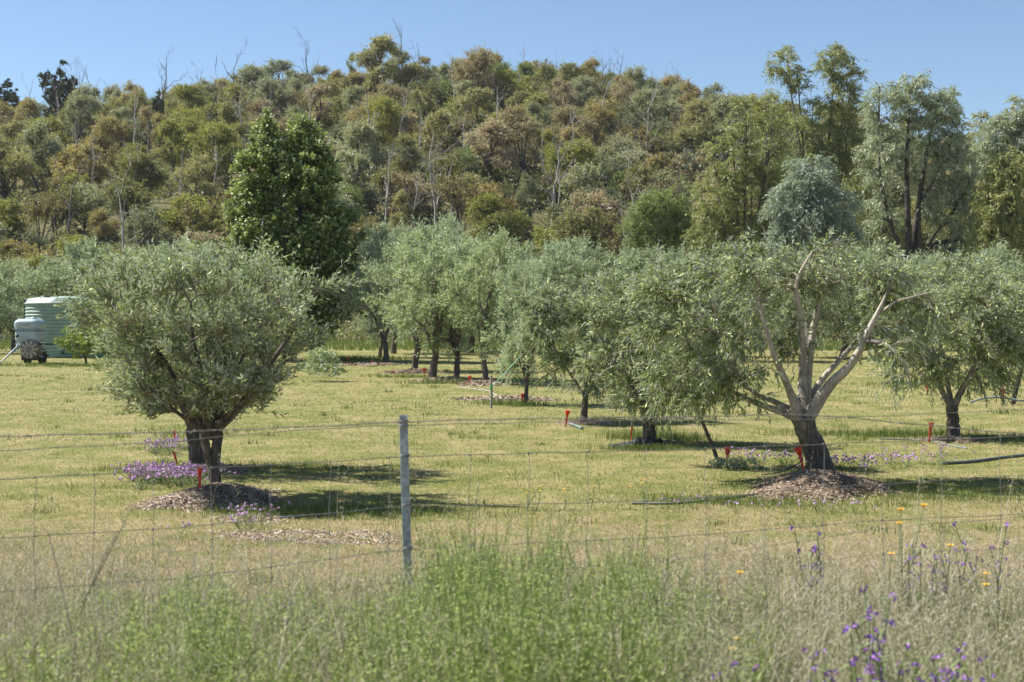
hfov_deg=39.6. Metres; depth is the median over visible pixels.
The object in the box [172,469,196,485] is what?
verbena plant
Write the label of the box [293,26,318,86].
dead tree
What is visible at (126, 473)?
verbena plant
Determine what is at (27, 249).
shrub
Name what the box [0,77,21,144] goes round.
pine tree
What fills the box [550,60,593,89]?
gum tree
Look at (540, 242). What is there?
shrub
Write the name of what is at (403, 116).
dead tree
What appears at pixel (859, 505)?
verbena plant
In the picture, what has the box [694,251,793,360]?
olive tree
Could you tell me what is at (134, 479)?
verbena plant
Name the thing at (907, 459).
verbena plant
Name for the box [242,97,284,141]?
gum tree
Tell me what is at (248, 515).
wood chips
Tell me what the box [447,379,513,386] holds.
mulch mound
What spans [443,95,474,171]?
dead tree
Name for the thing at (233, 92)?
gum tree
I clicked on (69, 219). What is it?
dead tree
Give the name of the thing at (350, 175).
shrub
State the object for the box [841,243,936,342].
olive tree
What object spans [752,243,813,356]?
olive tree
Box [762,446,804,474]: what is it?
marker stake
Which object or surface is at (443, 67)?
gum tree
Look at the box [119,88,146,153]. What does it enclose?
dead tree
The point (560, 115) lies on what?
gum tree
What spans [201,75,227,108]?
dead tree
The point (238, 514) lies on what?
verbena plant
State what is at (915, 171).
gum tree
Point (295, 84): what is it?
gum tree
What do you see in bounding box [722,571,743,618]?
yellow daisy plant
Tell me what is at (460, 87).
gum tree
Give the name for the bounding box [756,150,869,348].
gum tree
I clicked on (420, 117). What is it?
dead tree
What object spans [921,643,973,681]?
violet flower plant
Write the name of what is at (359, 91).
gum tree
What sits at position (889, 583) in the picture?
yellow daisy plant
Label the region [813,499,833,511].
verbena plant
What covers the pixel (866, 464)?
verbena plant
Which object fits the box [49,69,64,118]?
dead tree
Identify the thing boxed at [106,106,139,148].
gum tree
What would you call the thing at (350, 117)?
gum tree
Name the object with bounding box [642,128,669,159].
shrub
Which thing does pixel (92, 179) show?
dead tree
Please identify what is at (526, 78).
wattle tree
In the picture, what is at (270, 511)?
verbena plant
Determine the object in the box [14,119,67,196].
gum tree
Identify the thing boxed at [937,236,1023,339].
olive tree
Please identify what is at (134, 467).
verbena plant
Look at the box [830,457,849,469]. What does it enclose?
verbena plant
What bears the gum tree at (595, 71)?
on the hill
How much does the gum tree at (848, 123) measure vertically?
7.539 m
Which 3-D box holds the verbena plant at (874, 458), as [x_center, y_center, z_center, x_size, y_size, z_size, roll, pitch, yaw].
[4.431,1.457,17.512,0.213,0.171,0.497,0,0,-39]
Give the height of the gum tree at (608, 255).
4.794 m
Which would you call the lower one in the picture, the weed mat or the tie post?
the weed mat
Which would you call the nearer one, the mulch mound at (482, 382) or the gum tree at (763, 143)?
the mulch mound at (482, 382)
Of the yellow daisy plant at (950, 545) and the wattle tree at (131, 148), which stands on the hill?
the wattle tree at (131, 148)
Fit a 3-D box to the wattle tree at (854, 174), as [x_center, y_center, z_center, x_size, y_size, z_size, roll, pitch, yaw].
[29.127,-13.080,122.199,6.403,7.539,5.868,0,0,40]
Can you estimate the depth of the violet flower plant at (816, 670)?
5.44 m
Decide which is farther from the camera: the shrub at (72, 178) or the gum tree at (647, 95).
the gum tree at (647, 95)
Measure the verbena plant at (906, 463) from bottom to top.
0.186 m
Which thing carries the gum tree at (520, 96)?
on the hill
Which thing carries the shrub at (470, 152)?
on the hill
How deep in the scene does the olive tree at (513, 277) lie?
28.52 m
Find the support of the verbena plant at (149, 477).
on the ground at (740, 429)
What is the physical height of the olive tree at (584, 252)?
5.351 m
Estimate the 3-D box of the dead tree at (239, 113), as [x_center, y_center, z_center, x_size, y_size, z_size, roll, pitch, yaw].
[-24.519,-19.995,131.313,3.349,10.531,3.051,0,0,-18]
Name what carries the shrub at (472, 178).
on the hill
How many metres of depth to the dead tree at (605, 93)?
159.25 m
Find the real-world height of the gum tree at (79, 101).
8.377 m
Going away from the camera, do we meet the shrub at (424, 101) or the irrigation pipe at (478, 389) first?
the irrigation pipe at (478, 389)
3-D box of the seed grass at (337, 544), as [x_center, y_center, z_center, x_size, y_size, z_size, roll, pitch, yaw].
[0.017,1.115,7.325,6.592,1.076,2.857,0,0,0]
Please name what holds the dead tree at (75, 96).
on the hill
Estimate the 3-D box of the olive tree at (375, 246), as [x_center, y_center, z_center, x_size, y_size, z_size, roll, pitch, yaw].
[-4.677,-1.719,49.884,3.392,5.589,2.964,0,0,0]
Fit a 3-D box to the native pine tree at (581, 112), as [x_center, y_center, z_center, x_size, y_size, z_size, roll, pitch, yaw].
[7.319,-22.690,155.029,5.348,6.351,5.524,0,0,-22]
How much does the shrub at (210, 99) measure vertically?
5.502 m
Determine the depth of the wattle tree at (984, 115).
87.95 m
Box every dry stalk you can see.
[44,509,131,676]
[469,483,479,603]
[610,589,635,679]
[783,564,844,681]
[895,524,901,635]
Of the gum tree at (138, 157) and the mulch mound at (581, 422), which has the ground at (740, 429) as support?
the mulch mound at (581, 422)
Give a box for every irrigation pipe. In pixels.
[277,513,327,518]
[457,387,499,399]
[569,422,582,428]
[632,494,757,504]
[880,438,967,448]
[941,454,1023,464]
[970,396,1023,403]
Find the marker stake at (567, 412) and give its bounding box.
[565,410,569,426]
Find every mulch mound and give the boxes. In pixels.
[124,482,290,512]
[154,462,264,473]
[339,362,410,365]
[377,367,446,373]
[409,375,494,381]
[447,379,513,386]
[447,394,559,400]
[548,419,613,424]
[622,438,684,445]
[737,469,916,502]
[901,435,1002,443]
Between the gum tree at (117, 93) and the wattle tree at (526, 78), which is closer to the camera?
the wattle tree at (526, 78)
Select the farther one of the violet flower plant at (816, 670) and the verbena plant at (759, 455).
the verbena plant at (759, 455)
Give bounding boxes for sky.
[0,0,1023,145]
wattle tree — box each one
[8,124,42,155]
[46,227,109,293]
[115,141,155,186]
[151,118,192,196]
[163,113,216,175]
[167,83,208,119]
[167,103,207,169]
[182,117,250,183]
[196,100,224,150]
[359,89,406,167]
[400,102,423,126]
[433,94,485,150]
[461,190,535,243]
[462,62,496,81]
[489,66,533,111]
[513,74,539,103]
[522,92,553,122]
[537,127,562,169]
[705,203,776,280]
[748,90,791,143]
[778,96,801,136]
[827,153,878,201]
[884,109,923,144]
[927,110,1017,283]
[966,132,978,147]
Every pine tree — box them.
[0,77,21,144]
[36,59,77,120]
[151,88,164,113]
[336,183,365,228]
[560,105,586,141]
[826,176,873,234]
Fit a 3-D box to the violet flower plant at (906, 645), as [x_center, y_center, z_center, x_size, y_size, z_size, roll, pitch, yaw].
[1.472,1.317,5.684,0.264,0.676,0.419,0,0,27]
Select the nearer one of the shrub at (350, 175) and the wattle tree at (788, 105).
the shrub at (350, 175)
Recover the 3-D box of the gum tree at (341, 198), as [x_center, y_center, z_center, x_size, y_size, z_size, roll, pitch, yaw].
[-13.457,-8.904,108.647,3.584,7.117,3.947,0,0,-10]
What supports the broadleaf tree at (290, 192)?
on the ground at (740, 429)
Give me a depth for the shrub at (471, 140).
132.21 m
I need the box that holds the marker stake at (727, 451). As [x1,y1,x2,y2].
[724,447,730,466]
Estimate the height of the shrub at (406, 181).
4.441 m
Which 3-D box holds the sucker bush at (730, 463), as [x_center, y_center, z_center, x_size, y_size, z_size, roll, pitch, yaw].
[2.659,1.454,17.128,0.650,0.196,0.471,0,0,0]
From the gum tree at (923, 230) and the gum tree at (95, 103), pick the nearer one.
the gum tree at (923, 230)
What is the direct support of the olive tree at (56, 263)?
on the ground at (740, 429)
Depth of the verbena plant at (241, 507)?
12.59 m
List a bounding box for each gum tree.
[0,98,15,143]
[0,119,33,185]
[0,134,43,206]
[5,143,40,193]
[7,96,44,121]
[14,94,42,123]
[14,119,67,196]
[19,133,59,193]
[50,226,72,262]
[57,94,86,142]
[63,93,95,137]
[69,82,104,141]
[81,114,133,177]
[83,113,107,138]
[88,85,102,109]
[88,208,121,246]
[99,103,114,122]
[100,83,121,108]
[101,184,144,228]
[105,86,130,103]
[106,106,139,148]
[107,96,124,122]
[114,79,146,104]
[114,148,168,191]
[115,209,168,253]
[124,90,153,121]
[136,105,159,135]
[147,111,172,165]
[160,86,178,100]
[163,82,187,116]
[167,150,220,205]
[175,83,225,110]
[195,78,218,96]
[211,74,232,88]
[214,78,231,91]
[216,82,255,134]
[225,120,260,171]
[226,62,277,114]
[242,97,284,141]
[246,88,282,111]
[249,72,294,121]
[260,58,293,88]
[273,68,309,93]
[279,105,313,126]
[282,76,309,109]
[302,82,339,130]
[304,64,329,84]
[319,178,355,226]
[330,69,351,95]
[332,114,397,184]
[336,85,369,119]
[339,105,377,143]
[345,50,356,73]
[345,69,378,100]
[350,32,407,93]
[358,77,414,148]
[382,45,412,80]
[387,60,431,103]
[387,132,427,188]
[387,189,415,228]
[416,55,430,64]
[436,61,451,90]
[446,43,512,109]
[448,55,467,96]
[448,86,496,126]
[450,79,475,107]
[458,114,528,182]
[470,207,514,240]
[472,94,501,115]
[479,103,544,188]
[483,50,503,79]
[494,60,523,90]
[503,89,532,105]
[512,61,540,87]
[512,103,528,137]
[514,170,537,242]
[524,99,550,150]
[530,62,566,111]
[538,134,614,196]
[542,102,600,146]
[543,77,575,123]
[545,204,614,293]
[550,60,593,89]
[557,124,590,166]
[558,90,581,113]
[568,74,597,107]
[578,56,604,87]
[579,100,618,160]
[581,67,603,75]
[586,76,603,96]
[588,247,630,278]
[592,132,640,167]
[601,71,619,85]
[610,75,628,101]
[611,183,696,261]
[612,77,638,103]
[615,64,661,102]
[619,186,684,269]
[624,132,648,161]
[625,85,684,129]
[639,148,683,177]
[659,70,691,93]
[661,120,717,168]
[665,81,696,119]
[665,183,693,223]
[674,94,731,145]
[675,78,702,113]
[680,88,802,302]
[701,81,726,109]
[702,171,763,220]
[703,89,731,125]
[706,90,750,165]
[720,94,756,137]
[735,139,787,182]
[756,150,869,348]
[762,40,875,269]
[807,100,833,140]
[819,99,860,139]
[823,144,943,308]
[849,68,988,339]
[856,110,884,150]
[895,132,922,188]
[901,140,933,190]
[902,195,1023,318]
[924,136,979,212]
[961,146,1023,272]
[963,93,1023,258]
[964,139,978,149]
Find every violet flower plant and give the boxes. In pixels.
[281,602,303,645]
[710,661,763,681]
[789,526,826,638]
[802,648,838,681]
[837,625,895,681]
[839,585,910,681]
[860,605,884,681]
[868,652,967,681]
[895,653,946,681]
[902,543,938,619]
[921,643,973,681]
[927,554,951,618]
[929,669,951,681]
[949,547,985,616]
[949,655,994,681]
[953,521,1010,629]
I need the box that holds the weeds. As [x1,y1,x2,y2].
[0,504,1023,681]
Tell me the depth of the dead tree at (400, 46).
210.07 m
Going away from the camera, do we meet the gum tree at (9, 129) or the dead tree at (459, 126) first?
the dead tree at (459, 126)
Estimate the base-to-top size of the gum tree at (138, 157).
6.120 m
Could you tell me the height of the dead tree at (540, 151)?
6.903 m
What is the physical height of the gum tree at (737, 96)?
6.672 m
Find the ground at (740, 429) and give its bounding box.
[0,327,1023,681]
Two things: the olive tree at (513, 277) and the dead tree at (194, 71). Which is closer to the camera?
the olive tree at (513, 277)
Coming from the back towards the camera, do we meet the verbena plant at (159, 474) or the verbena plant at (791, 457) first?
the verbena plant at (791, 457)
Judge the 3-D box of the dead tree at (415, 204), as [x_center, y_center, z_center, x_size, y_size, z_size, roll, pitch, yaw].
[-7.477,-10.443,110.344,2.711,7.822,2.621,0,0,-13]
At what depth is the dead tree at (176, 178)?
115.91 m
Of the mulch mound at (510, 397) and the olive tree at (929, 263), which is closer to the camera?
the mulch mound at (510, 397)
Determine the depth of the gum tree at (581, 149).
118.21 m
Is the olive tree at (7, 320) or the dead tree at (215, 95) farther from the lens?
the dead tree at (215, 95)
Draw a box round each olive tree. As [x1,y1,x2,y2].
[0,255,68,349]
[0,273,23,347]
[8,250,86,306]
[48,231,119,297]
[49,232,360,482]
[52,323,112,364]
[53,234,329,464]
[86,241,187,317]
[136,230,219,317]
[183,247,233,314]
[300,324,340,353]
[330,212,415,361]
[347,238,403,356]
[351,214,456,368]
[356,225,506,377]
[363,218,435,353]
[401,231,501,376]
[415,207,472,293]
[432,221,534,379]
[439,226,525,351]
[464,232,548,350]
[482,252,569,402]
[505,235,590,355]
[506,267,654,419]
[547,231,635,353]
[565,244,712,440]
[601,239,663,354]
[614,226,956,470]
[631,266,762,465]
[633,241,713,338]
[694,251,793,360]
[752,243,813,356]
[776,258,886,359]
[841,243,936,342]
[845,229,1023,435]
[901,240,973,356]
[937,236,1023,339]
[963,258,1023,403]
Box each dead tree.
[41,128,95,266]
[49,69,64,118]
[53,156,75,228]
[61,95,85,163]
[64,59,87,145]
[80,134,100,208]
[88,125,104,187]
[104,147,148,255]
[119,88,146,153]
[123,124,153,180]
[134,78,168,200]
[156,48,183,106]
[166,137,195,233]
[183,57,212,83]
[191,57,228,184]
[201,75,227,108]
[201,135,223,212]
[221,36,247,89]
[228,66,263,148]
[229,136,250,180]
[259,88,284,143]
[270,58,289,97]
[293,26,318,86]
[293,74,318,122]
[344,82,380,184]
[368,143,394,224]
[391,79,416,133]
[395,22,414,65]
[403,89,429,180]
[403,157,433,229]
[407,40,425,83]
[418,121,458,234]
[426,81,449,155]
[426,139,467,232]
[429,142,442,214]
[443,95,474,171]
[478,71,511,166]
[531,118,546,185]
[539,114,581,223]
[545,167,566,215]
[554,105,582,208]
[593,65,614,127]
[608,50,627,76]
[613,133,635,210]
[616,154,657,239]
[630,66,666,163]
[669,165,691,258]
[735,99,770,202]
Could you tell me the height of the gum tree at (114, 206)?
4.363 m
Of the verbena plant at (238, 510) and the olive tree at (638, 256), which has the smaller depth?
the verbena plant at (238, 510)
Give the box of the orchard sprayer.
[0,317,54,363]
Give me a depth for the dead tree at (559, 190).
110.26 m
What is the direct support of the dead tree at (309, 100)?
on the hill
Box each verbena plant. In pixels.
[110,463,147,480]
[113,472,148,489]
[114,462,148,479]
[118,472,159,489]
[119,472,149,488]
[124,464,158,476]
[126,469,164,486]
[134,467,181,484]
[134,471,178,485]
[136,466,189,485]
[146,443,168,454]
[153,472,177,487]
[154,521,190,538]
[165,470,190,485]
[166,470,195,485]
[171,464,230,482]
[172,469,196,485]
[175,468,236,486]
[176,472,207,487]
[191,469,206,484]
[221,502,279,521]
[229,512,256,529]
[230,501,289,518]
[233,502,256,518]
[235,505,260,518]
[240,511,268,526]
[660,494,703,508]
[682,494,702,507]
[725,500,753,512]
[744,450,787,463]
[748,454,770,467]
[761,498,800,513]
[773,450,795,462]
[773,453,789,464]
[782,452,803,466]
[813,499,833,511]
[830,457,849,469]
[834,455,865,470]
[836,456,856,471]
[843,456,872,468]
[847,457,875,470]
[850,452,883,464]
[850,500,875,512]
[859,462,886,474]
[883,455,904,467]
[889,454,917,468]
[894,454,916,466]
[911,450,931,462]
[925,447,974,460]
[926,443,963,454]
[931,453,955,464]
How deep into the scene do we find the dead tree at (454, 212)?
109.74 m
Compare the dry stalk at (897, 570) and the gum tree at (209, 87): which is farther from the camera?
the gum tree at (209, 87)
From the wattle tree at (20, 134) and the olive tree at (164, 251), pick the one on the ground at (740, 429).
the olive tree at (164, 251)
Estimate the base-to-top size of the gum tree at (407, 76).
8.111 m
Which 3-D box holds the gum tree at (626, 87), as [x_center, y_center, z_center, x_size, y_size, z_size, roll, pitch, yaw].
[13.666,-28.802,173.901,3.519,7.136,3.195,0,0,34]
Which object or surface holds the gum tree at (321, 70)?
on the hill
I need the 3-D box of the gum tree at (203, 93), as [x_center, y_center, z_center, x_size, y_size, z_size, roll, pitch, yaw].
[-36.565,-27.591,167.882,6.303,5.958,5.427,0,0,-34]
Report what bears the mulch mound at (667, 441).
on the weed mat
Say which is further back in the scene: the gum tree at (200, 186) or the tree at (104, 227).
the gum tree at (200, 186)
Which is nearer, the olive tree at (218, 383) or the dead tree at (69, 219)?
the olive tree at (218, 383)
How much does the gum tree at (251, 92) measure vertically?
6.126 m
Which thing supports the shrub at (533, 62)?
on the hill
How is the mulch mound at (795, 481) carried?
on the ground at (740, 429)
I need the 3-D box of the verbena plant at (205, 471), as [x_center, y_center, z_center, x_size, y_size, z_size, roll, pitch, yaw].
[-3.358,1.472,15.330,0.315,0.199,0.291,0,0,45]
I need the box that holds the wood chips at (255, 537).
[187,526,417,544]
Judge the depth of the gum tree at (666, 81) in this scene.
198.56 m
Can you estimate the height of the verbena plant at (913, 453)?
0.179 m
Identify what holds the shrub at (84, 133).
on the hill
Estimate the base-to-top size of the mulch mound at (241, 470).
0.095 m
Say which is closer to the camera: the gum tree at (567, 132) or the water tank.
the water tank
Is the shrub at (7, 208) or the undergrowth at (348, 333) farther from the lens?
the shrub at (7, 208)
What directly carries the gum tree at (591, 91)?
on the hill
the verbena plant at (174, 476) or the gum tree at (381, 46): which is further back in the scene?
the gum tree at (381, 46)
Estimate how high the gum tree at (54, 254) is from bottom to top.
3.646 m
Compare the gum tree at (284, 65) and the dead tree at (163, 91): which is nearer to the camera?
the dead tree at (163, 91)
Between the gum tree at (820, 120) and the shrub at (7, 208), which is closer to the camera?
the shrub at (7, 208)
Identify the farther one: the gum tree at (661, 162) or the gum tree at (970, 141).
the gum tree at (970, 141)
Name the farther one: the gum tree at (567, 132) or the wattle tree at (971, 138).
the wattle tree at (971, 138)
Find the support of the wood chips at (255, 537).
on the ground at (740, 429)
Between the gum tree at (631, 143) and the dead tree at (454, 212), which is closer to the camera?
the dead tree at (454, 212)
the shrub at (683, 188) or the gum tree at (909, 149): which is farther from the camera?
the gum tree at (909, 149)
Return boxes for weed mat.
[609,437,662,447]
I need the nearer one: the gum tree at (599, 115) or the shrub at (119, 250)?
the shrub at (119, 250)
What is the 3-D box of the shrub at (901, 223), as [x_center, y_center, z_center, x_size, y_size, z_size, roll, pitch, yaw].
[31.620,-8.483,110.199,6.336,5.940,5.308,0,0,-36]
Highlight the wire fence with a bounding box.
[0,409,1023,635]
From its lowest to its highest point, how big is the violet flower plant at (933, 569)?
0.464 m
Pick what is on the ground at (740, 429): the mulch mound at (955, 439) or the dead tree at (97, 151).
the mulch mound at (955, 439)
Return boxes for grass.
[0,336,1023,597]
[0,444,1022,679]
[0,504,1023,681]
[0,556,1023,681]
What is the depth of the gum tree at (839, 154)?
85.71 m
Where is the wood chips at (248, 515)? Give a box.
[203,513,296,523]
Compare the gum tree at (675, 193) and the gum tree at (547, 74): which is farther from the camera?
the gum tree at (547, 74)
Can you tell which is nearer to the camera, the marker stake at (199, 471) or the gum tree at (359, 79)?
the marker stake at (199, 471)
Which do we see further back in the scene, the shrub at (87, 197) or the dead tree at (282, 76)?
the dead tree at (282, 76)
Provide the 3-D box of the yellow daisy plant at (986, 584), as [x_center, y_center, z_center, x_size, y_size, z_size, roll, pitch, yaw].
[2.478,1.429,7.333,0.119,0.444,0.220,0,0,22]
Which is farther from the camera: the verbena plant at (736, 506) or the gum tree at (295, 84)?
the gum tree at (295, 84)
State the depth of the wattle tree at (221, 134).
124.06 m
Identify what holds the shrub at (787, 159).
on the hill
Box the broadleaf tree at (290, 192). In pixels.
[218,106,373,360]
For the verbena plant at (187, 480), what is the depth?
15.05 m
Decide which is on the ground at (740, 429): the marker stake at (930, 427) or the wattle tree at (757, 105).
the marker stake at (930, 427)
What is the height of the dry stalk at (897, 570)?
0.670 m
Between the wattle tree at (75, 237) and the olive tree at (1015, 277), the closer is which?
the olive tree at (1015, 277)
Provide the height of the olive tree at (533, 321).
2.781 m
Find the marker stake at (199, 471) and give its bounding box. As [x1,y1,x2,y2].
[197,467,202,488]
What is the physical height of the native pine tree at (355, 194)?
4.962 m
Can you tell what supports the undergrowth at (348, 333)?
on the ground at (740, 429)
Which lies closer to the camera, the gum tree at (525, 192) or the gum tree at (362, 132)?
the gum tree at (525, 192)
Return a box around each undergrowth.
[0,88,1019,323]
[0,290,970,343]
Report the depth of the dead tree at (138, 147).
124.14 m
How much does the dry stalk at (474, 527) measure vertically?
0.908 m
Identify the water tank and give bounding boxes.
[24,296,110,357]
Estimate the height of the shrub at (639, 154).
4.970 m
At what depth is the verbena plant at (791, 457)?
17.31 m
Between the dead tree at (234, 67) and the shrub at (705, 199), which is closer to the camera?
the shrub at (705, 199)
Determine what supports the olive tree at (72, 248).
on the ground at (740, 429)
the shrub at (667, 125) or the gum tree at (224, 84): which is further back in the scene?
the gum tree at (224, 84)
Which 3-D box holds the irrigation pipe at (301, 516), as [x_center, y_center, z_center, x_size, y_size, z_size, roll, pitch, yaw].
[-1.895,1.583,12.867,0.515,0.028,0.067,0,0,-36]
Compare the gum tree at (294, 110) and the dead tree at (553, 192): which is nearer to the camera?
the dead tree at (553, 192)
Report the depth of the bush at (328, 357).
36.93 m
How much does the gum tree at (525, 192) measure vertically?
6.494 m
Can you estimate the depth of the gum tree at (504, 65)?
192.61 m
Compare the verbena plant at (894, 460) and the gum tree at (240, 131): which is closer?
the verbena plant at (894, 460)
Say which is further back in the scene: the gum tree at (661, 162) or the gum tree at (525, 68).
the gum tree at (525, 68)
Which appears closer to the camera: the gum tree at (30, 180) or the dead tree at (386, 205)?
the dead tree at (386, 205)
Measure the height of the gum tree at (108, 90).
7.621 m
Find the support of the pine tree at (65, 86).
on the hill
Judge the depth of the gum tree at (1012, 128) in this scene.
77.65 m
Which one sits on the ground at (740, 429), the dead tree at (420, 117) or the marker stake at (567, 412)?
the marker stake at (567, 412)
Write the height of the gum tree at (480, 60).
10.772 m
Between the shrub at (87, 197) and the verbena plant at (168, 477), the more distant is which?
the shrub at (87, 197)
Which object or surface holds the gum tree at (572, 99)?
on the hill
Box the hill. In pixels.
[2,98,991,326]
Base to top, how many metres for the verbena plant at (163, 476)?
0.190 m
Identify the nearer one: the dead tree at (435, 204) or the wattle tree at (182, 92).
the dead tree at (435, 204)
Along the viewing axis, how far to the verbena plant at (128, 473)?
15.81 m
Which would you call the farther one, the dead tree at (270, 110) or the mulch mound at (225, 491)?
the dead tree at (270, 110)
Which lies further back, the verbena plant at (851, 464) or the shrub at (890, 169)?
the shrub at (890, 169)
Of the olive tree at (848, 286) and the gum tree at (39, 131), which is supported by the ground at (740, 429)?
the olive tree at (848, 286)
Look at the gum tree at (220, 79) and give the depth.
264.06 m
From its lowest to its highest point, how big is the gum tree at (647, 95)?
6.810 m
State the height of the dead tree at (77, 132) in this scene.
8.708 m
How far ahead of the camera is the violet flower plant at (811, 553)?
7.71 m
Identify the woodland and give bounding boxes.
[0,58,1007,299]
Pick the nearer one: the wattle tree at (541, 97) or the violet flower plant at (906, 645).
the violet flower plant at (906, 645)
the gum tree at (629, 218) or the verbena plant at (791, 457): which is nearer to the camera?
the verbena plant at (791, 457)
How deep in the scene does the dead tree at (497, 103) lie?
134.00 m
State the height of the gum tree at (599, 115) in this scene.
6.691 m
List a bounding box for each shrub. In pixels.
[0,197,28,237]
[0,218,21,253]
[0,238,58,268]
[3,252,57,298]
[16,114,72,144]
[46,138,115,190]
[54,180,111,233]
[56,173,96,207]
[65,125,90,142]
[101,244,149,280]
[149,99,178,126]
[153,192,224,243]
[163,228,227,260]
[180,92,225,117]
[228,98,247,116]
[275,116,294,146]
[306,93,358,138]
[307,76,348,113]
[319,135,341,164]
[322,135,338,154]
[330,146,387,209]
[376,169,443,217]
[389,110,436,145]
[401,86,437,122]
[412,107,459,154]
[432,78,479,109]
[436,171,493,208]
[441,145,508,187]
[451,129,493,166]
[462,179,509,230]
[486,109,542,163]
[517,224,571,267]
[520,58,544,91]
[535,165,569,205]
[547,161,622,222]
[553,187,625,245]
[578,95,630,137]
[598,166,635,205]
[604,145,651,193]
[626,168,695,213]
[641,114,673,134]
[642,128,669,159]
[661,147,714,184]
[664,174,704,200]
[686,165,759,212]
[689,183,747,234]
[759,152,802,207]
[868,195,894,239]
[873,147,902,207]
[894,194,961,241]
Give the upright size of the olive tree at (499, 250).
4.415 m
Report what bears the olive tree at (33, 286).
on the ground at (740, 429)
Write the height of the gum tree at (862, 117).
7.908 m
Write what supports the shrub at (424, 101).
on the hill
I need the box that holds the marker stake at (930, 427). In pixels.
[928,422,933,441]
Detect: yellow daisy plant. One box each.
[642,479,649,506]
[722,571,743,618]
[874,552,895,618]
[896,503,927,623]
[896,508,907,627]
[934,544,955,612]
[980,572,1000,632]
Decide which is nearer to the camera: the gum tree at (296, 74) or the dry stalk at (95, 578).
the dry stalk at (95, 578)
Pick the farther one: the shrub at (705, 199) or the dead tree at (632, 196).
the shrub at (705, 199)
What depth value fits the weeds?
6.12 m
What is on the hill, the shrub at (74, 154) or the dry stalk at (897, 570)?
the shrub at (74, 154)
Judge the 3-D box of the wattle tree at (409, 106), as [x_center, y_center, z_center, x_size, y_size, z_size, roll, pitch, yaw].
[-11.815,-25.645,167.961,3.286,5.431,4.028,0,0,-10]
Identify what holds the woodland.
on the hill
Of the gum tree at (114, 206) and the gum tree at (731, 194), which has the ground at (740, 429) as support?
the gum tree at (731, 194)
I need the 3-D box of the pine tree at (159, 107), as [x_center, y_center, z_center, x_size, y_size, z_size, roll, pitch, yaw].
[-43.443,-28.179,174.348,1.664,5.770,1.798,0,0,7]
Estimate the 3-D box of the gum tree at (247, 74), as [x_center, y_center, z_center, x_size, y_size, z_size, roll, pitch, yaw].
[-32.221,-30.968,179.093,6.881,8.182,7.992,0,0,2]
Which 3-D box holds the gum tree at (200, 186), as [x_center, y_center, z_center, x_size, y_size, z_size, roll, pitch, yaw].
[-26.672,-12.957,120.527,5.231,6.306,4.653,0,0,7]
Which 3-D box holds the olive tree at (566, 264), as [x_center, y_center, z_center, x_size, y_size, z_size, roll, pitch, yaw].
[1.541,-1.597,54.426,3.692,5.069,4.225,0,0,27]
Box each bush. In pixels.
[296,345,347,376]
[707,455,759,468]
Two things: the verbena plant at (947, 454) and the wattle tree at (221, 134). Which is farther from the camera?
the wattle tree at (221, 134)
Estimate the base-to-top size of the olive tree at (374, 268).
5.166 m
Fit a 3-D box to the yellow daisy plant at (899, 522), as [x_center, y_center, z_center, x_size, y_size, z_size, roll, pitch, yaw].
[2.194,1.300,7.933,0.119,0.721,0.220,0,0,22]
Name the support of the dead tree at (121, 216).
on the hill
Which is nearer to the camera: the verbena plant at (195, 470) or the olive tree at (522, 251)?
the verbena plant at (195, 470)
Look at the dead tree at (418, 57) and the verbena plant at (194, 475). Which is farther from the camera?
the dead tree at (418, 57)
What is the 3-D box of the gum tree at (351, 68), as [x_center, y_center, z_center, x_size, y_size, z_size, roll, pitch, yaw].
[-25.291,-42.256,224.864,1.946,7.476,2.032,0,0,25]
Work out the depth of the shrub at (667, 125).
166.05 m
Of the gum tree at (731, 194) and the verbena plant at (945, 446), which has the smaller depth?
the verbena plant at (945, 446)
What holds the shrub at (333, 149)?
on the hill
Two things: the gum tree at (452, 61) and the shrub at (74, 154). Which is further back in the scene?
the gum tree at (452, 61)
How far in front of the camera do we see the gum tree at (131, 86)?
180.83 m
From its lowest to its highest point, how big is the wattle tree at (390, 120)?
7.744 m
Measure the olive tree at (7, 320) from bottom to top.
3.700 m
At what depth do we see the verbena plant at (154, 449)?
18.78 m
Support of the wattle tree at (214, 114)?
on the hill
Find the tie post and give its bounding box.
[490,375,492,407]
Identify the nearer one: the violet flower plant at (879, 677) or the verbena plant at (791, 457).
the violet flower plant at (879, 677)
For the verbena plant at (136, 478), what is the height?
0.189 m
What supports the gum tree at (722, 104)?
on the hill
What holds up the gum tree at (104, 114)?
on the hill
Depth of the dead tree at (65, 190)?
115.98 m
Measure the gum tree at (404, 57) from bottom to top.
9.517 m
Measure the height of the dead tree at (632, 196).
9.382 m
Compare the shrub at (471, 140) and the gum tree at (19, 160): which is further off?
the shrub at (471, 140)
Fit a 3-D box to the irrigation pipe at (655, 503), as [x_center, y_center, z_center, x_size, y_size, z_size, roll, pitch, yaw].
[1.894,1.569,14.040,1.530,0.035,0.266,0,0,-28]
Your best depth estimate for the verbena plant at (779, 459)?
17.52 m
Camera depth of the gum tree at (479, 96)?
148.92 m
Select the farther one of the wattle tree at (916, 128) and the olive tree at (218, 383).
the wattle tree at (916, 128)
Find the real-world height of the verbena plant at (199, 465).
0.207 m

